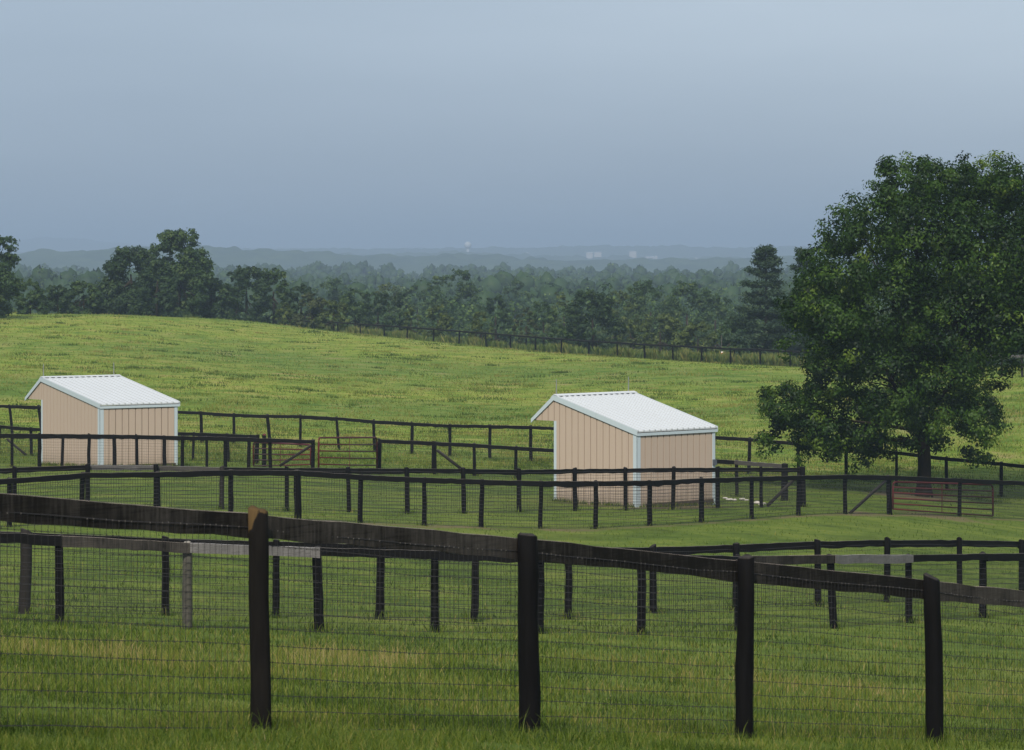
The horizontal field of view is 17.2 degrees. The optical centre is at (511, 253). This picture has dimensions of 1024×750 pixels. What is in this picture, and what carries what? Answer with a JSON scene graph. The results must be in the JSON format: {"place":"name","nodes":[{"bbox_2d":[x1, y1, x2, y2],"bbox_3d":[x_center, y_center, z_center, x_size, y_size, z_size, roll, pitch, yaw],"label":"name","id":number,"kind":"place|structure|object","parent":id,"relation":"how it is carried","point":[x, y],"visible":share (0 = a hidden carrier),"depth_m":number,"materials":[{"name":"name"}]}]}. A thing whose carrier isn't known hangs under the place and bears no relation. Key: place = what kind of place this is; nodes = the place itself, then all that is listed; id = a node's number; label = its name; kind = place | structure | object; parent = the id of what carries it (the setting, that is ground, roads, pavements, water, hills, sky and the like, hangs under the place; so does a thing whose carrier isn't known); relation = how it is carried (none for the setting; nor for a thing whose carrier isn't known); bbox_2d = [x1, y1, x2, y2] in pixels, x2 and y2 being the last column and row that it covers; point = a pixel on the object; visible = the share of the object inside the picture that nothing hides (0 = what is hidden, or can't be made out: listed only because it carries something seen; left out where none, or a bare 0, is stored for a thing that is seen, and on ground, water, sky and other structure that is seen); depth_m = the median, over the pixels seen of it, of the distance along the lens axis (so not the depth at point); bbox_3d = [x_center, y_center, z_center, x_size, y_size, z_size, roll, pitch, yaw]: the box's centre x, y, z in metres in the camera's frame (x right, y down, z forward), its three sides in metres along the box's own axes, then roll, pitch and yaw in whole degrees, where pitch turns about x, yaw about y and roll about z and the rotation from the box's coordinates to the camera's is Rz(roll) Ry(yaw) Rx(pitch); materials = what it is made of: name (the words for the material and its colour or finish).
{"place":"outdoors","nodes":[
{"label":"outdoors","id":0,"kind":"place"},
{"bbox_2d":[253,442,310,466],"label":"tube gate","id":1,"kind":"structure","parent":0,"point":[280,459],"depth_m":128.49,"materials":[{"name":"metal"}]},
{"bbox_2d":[318,437,377,467],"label":"tube gate","id":2,"kind":"structure","parent":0,"point":[349,451],"depth_m":126.67,"materials":[{"name":"metal"}]},
{"bbox_2d":[0,237,992,275],"bbox_3d":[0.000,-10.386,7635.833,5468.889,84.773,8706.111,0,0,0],"label":"hills","id":3,"kind":"structure","parent":0,"point":[58,252],"depth_m":3647.85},
{"bbox_2d":[464,242,470,251],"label":"water tower","id":4,"kind":"structure","parent":3,"relation":"on","point":[467,245],"depth_m":5252.05,"materials":[{"name":"white paint"}]},
{"bbox_2d":[586,252,592,258],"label":"distant building","id":5,"kind":"structure","parent":3,"relation":"on","point":[589,255],"depth_m":5279.44,"materials":[{"name":"metal"}]},
{"bbox_2d":[594,252,600,256],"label":"distant building","id":6,"kind":"structure","parent":3,"relation":"on","point":[597,254],"depth_m":5279.44,"materials":[{"name":"metal"}]},
{"bbox_2d":[629,251,636,257],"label":"distant building","id":7,"kind":"structure","parent":3,"relation":"on","point":[632,254],"depth_m":5279.44,"materials":[{"name":"metal"}]},
{"bbox_2d":[0,312,1023,749],"bbox_3d":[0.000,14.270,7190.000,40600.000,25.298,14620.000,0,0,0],"label":"ground","id":8,"kind":"structure","parent":0,"point":[864,529],"depth_m":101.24,"materials":[{"name":"green plant"}]},
{"bbox_2d":[0,235,24,318],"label":"hedgerow tree","id":9,"kind":"object","parent":8,"relation":"on","point":[9,285],"visible":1,"depth_m":312.44,"materials":[{"name":"green plant"}]},
{"bbox_2d":[13,278,49,314],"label":"hedgerow shrub","id":10,"kind":"object","parent":8,"relation":"on","point":[33,302],"visible":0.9,"depth_m":329.25,"materials":[{"name":"green plant"}]},
{"bbox_2d":[37,284,78,313],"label":"hedgerow shrub","id":11,"kind":"object","parent":8,"relation":"on","point":[62,297],"visible":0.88,"depth_m":338.76,"materials":[{"name":"green plant"}]},
{"bbox_2d":[70,280,103,313],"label":"hedgerow shrub","id":12,"kind":"object","parent":8,"relation":"on","point":[95,299],"visible":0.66,"depth_m":343.52,"materials":[{"name":"green plant"}]},
{"bbox_2d":[25,362,179,465],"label":"horse shed","id":13,"kind":"structure","parent":8,"relation":"on","point":[74,404],"depth_m":130.59,"materials":[{"name":"beige metal"}]},
{"bbox_2d":[0,425,258,463],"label":"paddock fence","id":14,"kind":"object","parent":8,"relation":"on","point":[26,429],"visible":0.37,"depth_m":140.28,"materials":[{"name":"black wood"}]},
{"bbox_2d":[85,245,174,315],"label":"tree","id":15,"kind":"object","parent":8,"relation":"on","point":[119,293],"visible":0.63,"depth_m":347.73,"materials":[{"name":"green plant"}]},
{"bbox_2d":[10,434,250,467],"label":"paddock fence","id":16,"kind":"object","parent":8,"relation":"on","point":[163,453],"visible":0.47,"depth_m":125.41,"materials":[{"name":"black wood"}]},
{"bbox_2d":[0,433,314,470],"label":"paddock fence","id":17,"kind":"object","parent":8,"relation":"on","point":[136,437],"visible":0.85,"depth_m":121.33,"materials":[{"name":"black wood"}]},
{"bbox_2d":[132,258,182,316],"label":"cedar tree","id":18,"kind":"object","parent":8,"relation":"on","point":[164,300],"visible":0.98,"depth_m":341.20,"materials":[{"name":"green plant"}]},
{"bbox_2d":[148,228,217,317],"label":"hedgerow tree","id":19,"kind":"object","parent":8,"relation":"on","point":[192,275],"visible":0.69,"depth_m":355.15,"materials":[{"name":"green plant"}]},
{"bbox_2d":[185,259,218,306],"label":"hedgerow tree","id":20,"kind":"object","parent":8,"relation":"on","point":[213,295],"visible":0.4,"depth_m":360.49,"materials":[{"name":"green plant"}]},
{"bbox_2d":[189,278,237,319],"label":"hedgerow tree","id":21,"kind":"object","parent":8,"relation":"on","point":[226,293],"visible":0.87,"depth_m":357.75,"materials":[{"name":"green plant"}]},
{"bbox_2d":[225,265,271,321],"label":"hedgerow tree","id":22,"kind":"object","parent":8,"relation":"on","point":[241,276],"visible":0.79,"depth_m":371.94,"materials":[{"name":"green plant"}]},
{"bbox_2d":[262,434,265,466],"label":"gate post","id":23,"kind":"object","parent":8,"relation":"on","point":[263,436],"visible":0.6,"depth_m":133.72,"materials":[{"name":"black paint"}]},
{"bbox_2d":[251,267,295,324],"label":"hedgerow tree","id":24,"kind":"object","parent":8,"relation":"on","point":[281,285],"visible":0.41,"depth_m":377.11,"materials":[{"name":"green plant"}]},
{"bbox_2d":[275,302,295,324],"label":"hedgerow shrub","id":25,"kind":"object","parent":8,"relation":"on","point":[289,311],"visible":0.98,"depth_m":358.14,"materials":[{"name":"green plant"}]},
{"bbox_2d":[283,283,312,326],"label":"hedgerow tree","id":26,"kind":"object","parent":8,"relation":"on","point":[301,289],"visible":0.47,"depth_m":370.07,"materials":[{"name":"green plant"}]},
{"bbox_2d":[292,292,331,328],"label":"hedgerow shrub","id":27,"kind":"object","parent":8,"relation":"on","point":[317,304],"visible":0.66,"depth_m":365.00,"materials":[{"name":"green plant"}]},
{"bbox_2d":[314,300,350,332],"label":"hedgerow shrub","id":28,"kind":"object","parent":8,"relation":"on","point":[342,307],"visible":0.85,"depth_m":360.44,"materials":[{"name":"green plant"}]},
{"bbox_2d":[305,277,360,320],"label":"hedgerow tree","id":29,"kind":"object","parent":8,"relation":"on","point":[333,290],"visible":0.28,"depth_m":537.32,"materials":[{"name":"green plant"}]},
{"bbox_2d":[337,289,374,328],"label":"hedgerow tree","id":30,"kind":"object","parent":8,"relation":"on","point":[353,311],"visible":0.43,"depth_m":393.79,"materials":[{"name":"green plant"}]},
{"bbox_2d":[358,291,395,330],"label":"hedgerow tree","id":31,"kind":"object","parent":8,"relation":"on","point":[368,313],"visible":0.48,"depth_m":389.28,"materials":[{"name":"green plant"}]},
{"bbox_2d":[371,282,411,326],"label":"hedgerow tree","id":32,"kind":"object","parent":8,"relation":"on","point":[383,287],"visible":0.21,"depth_m":543.12,"materials":[{"name":"green plant"}]},
{"bbox_2d":[382,293,416,332],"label":"hedgerow tree","id":33,"kind":"object","parent":8,"relation":"on","point":[398,297],"visible":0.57,"depth_m":384.30,"materials":[{"name":"green plant"}]},
{"bbox_2d":[0,463,805,513],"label":"paddock fence","id":34,"kind":"object","parent":8,"relation":"on","point":[405,471],"visible":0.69,"depth_m":98.99,"materials":[{"name":"black wood"}]},
{"bbox_2d":[401,307,422,337],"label":"hedgerow shrub","id":35,"kind":"object","parent":8,"relation":"on","point":[411,311],"visible":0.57,"depth_m":348.59,"materials":[{"name":"green plant"}]},
{"bbox_2d":[421,304,453,338],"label":"hedgerow shrub","id":36,"kind":"object","parent":8,"relation":"on","point":[444,320],"visible":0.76,"depth_m":346.34,"materials":[{"name":"green plant"}]},
{"bbox_2d":[419,268,484,337],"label":"hedgerow tree","id":37,"kind":"object","parent":8,"relation":"on","point":[464,290],"visible":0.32,"depth_m":489.50,"materials":[{"name":"green plant"}]},
{"bbox_2d":[468,312,493,340],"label":"hedgerow shrub","id":38,"kind":"object","parent":8,"relation":"on","point":[477,324],"visible":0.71,"depth_m":324.74,"materials":[{"name":"green plant"}]},
{"bbox_2d":[482,294,512,341],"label":"hedgerow tree","id":39,"kind":"object","parent":8,"relation":"on","point":[504,318],"visible":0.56,"depth_m":394.07,"materials":[{"name":"green plant"}]},
{"bbox_2d":[0,493,1023,743],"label":"paddock fence","id":40,"kind":"object","parent":8,"relation":"on","point":[256,527],"visible":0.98,"depth_m":23.28,"materials":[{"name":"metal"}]},
{"bbox_2d":[0,260,1023,366],"bbox_3d":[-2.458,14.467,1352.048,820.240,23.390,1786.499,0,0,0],"label":"wood","id":41,"kind":"object","parent":8,"relation":"on","point":[544,284],"visible":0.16,"depth_m":882.02,"materials":[{"name":"green plant"}]},
{"bbox_2d":[0,469,1023,528],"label":"paddock fence","id":42,"kind":"object","parent":8,"relation":"on","point":[297,474],"visible":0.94,"depth_m":92.27,"materials":[{"name":"black wood"}]},
{"bbox_2d":[0,404,1023,497],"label":"pasture fence","id":43,"kind":"object","parent":8,"relation":"on","point":[749,440],"visible":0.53,"depth_m":151.19,"materials":[{"name":"black wood"}]},
{"bbox_2d":[1,533,1023,633],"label":"paddock fence","id":44,"kind":"object","parent":8,"relation":"on","point":[982,557],"visible":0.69,"depth_m":53.69,"materials":[{"name":"black wood"}]},
{"bbox_2d":[1,528,1023,621],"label":"paddock fence","id":45,"kind":"object","parent":8,"relation":"on","point":[817,545],"visible":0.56,"depth_m":62.06,"materials":[{"name":"black wood"}]},
{"bbox_2d":[219,318,821,365],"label":"pasture fence","id":46,"kind":"object","parent":8,"relation":"on","point":[616,343],"visible":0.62,"depth_m":296.17,"materials":[{"name":"black wood"}]},
{"bbox_2d":[511,307,539,344],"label":"hedgerow shrub","id":47,"kind":"object","parent":8,"relation":"on","point":[520,340],"visible":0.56,"depth_m":358.27,"materials":[{"name":"green plant"}]},
{"bbox_2d":[525,301,560,345],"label":"hedgerow tree","id":48,"kind":"object","parent":8,"relation":"on","point":[549,312],"visible":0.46,"depth_m":379.54,"materials":[{"name":"green plant"}]},
{"bbox_2d":[547,325,571,343],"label":"hedgerow shrub","id":49,"kind":"object","parent":8,"relation":"on","point":[565,333],"visible":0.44,"depth_m":319.80,"materials":[{"name":"green plant"}]},
{"bbox_2d":[544,291,576,345],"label":"hedgerow tree","id":50,"kind":"object","parent":8,"relation":"on","point":[560,304],"visible":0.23,"depth_m":411.88,"materials":[{"name":"green plant"}]},
{"bbox_2d":[287,323,853,366],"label":"tall weeds","id":51,"kind":"object","parent":8,"relation":"on","point":[684,354],"visible":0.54,"depth_m":294.25,"materials":[{"name":"green plant"}]},
{"bbox_2d":[378,438,787,500],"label":"paddock fence","id":52,"kind":"object","parent":8,"relation":"on","point":[435,444],"visible":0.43,"depth_m":131.23,"materials":[{"name":"black wood"}]},
{"bbox_2d":[560,289,626,353],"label":"hedgerow tree","id":53,"kind":"object","parent":8,"relation":"on","point":[596,307],"visible":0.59,"depth_m":340.13,"materials":[{"name":"green plant"}]},
{"bbox_2d":[595,290,639,348],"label":"hedgerow tree","id":54,"kind":"object","parent":8,"relation":"on","point":[629,306],"visible":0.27,"depth_m":417.79,"materials":[{"name":"green plant"}]},
{"bbox_2d":[531,377,717,506],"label":"horse shed","id":55,"kind":"structure","parent":8,"relation":"on","point":[628,429],"depth_m":110.32,"materials":[{"name":"beige metal"}]},
{"bbox_2d":[616,315,651,351],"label":"hedgerow shrub","id":56,"kind":"object","parent":8,"relation":"on","point":[632,324],"visible":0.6,"depth_m":340.15,"materials":[{"name":"green plant"}]},
{"bbox_2d":[620,279,682,352],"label":"hedgerow tree","id":57,"kind":"object","parent":8,"relation":"on","point":[638,299],"visible":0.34,"depth_m":429.19,"materials":[{"name":"green plant"}]},
{"bbox_2d":[634,313,685,351],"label":"hedgerow shrub","id":58,"kind":"object","parent":8,"relation":"on","point":[671,327],"visible":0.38,"depth_m":346.33,"materials":[{"name":"green plant"}]},
{"bbox_2d":[660,280,713,351],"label":"hedgerow tree","id":59,"kind":"object","parent":8,"relation":"on","point":[697,301],"visible":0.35,"depth_m":435.80,"materials":[{"name":"green plant"}]},
{"bbox_2d":[672,320,718,361],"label":"hedgerow shrub","id":60,"kind":"object","parent":8,"relation":"on","point":[688,334],"visible":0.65,"depth_m":319.76,"materials":[{"name":"green plant"}]},
{"bbox_2d":[691,292,740,350],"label":"hedgerow tree","id":61,"kind":"object","parent":8,"relation":"on","point":[721,310],"visible":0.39,"depth_m":418.02,"materials":[{"name":"green plant"}]},
{"bbox_2d":[716,319,748,354],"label":"hedgerow shrub","id":62,"kind":"object","parent":8,"relation":"on","point":[724,332],"visible":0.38,"depth_m":304.18,"materials":[{"name":"green plant"}]},
{"bbox_2d":[720,244,806,357],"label":"pine tree","id":63,"kind":"object","parent":8,"relation":"on","point":[765,259],"visible":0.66,"depth_m":289.38,"materials":[{"name":"green plant"}]},
{"bbox_2d":[770,246,830,357],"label":"pine tree","id":64,"kind":"object","parent":8,"relation":"on","point":[798,347],"visible":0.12,"depth_m":298.10,"materials":[{"name":"green plant"}]},
{"bbox_2d":[818,276,880,365],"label":"hedgerow tree","id":65,"kind":"object","parent":8,"relation":"on","point":[868,311],"visible":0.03,"depth_m":312.22,"materials":[{"name":"green plant"}]},
{"bbox_2d":[753,150,1023,496],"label":"shade tree","id":66,"kind":"object","parent":8,"relation":"on","point":[991,298],"visible":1,"depth_m":130.98,"materials":[{"name":"green plant"}]},
{"bbox_2d":[892,481,993,516],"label":"tube gate","id":67,"kind":"structure","parent":8,"relation":"on","point":[992,491],"depth_m":115.11,"materials":[{"name":"metal"}]},
{"bbox_2d":[983,354,1023,376],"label":"pasture fence","id":68,"kind":"object","parent":8,"relation":"on","point":[1022,371],"visible":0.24,"depth_m":203.02,"materials":[{"name":"grey wood"}]},
{"bbox_2d":[986,350,1023,365],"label":"hedgerow shrub","id":69,"kind":"object","parent":8,"relation":"on","point":[1007,360],"visible":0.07,"depth_m":273.45,"materials":[{"name":"green plant"}]},
{"bbox_2d":[0,0,1023,248],"label":"sky","id":70,"kind":"structure","parent":0,"point":[361,124],"materials":[{"name":"blue"}]}
]}

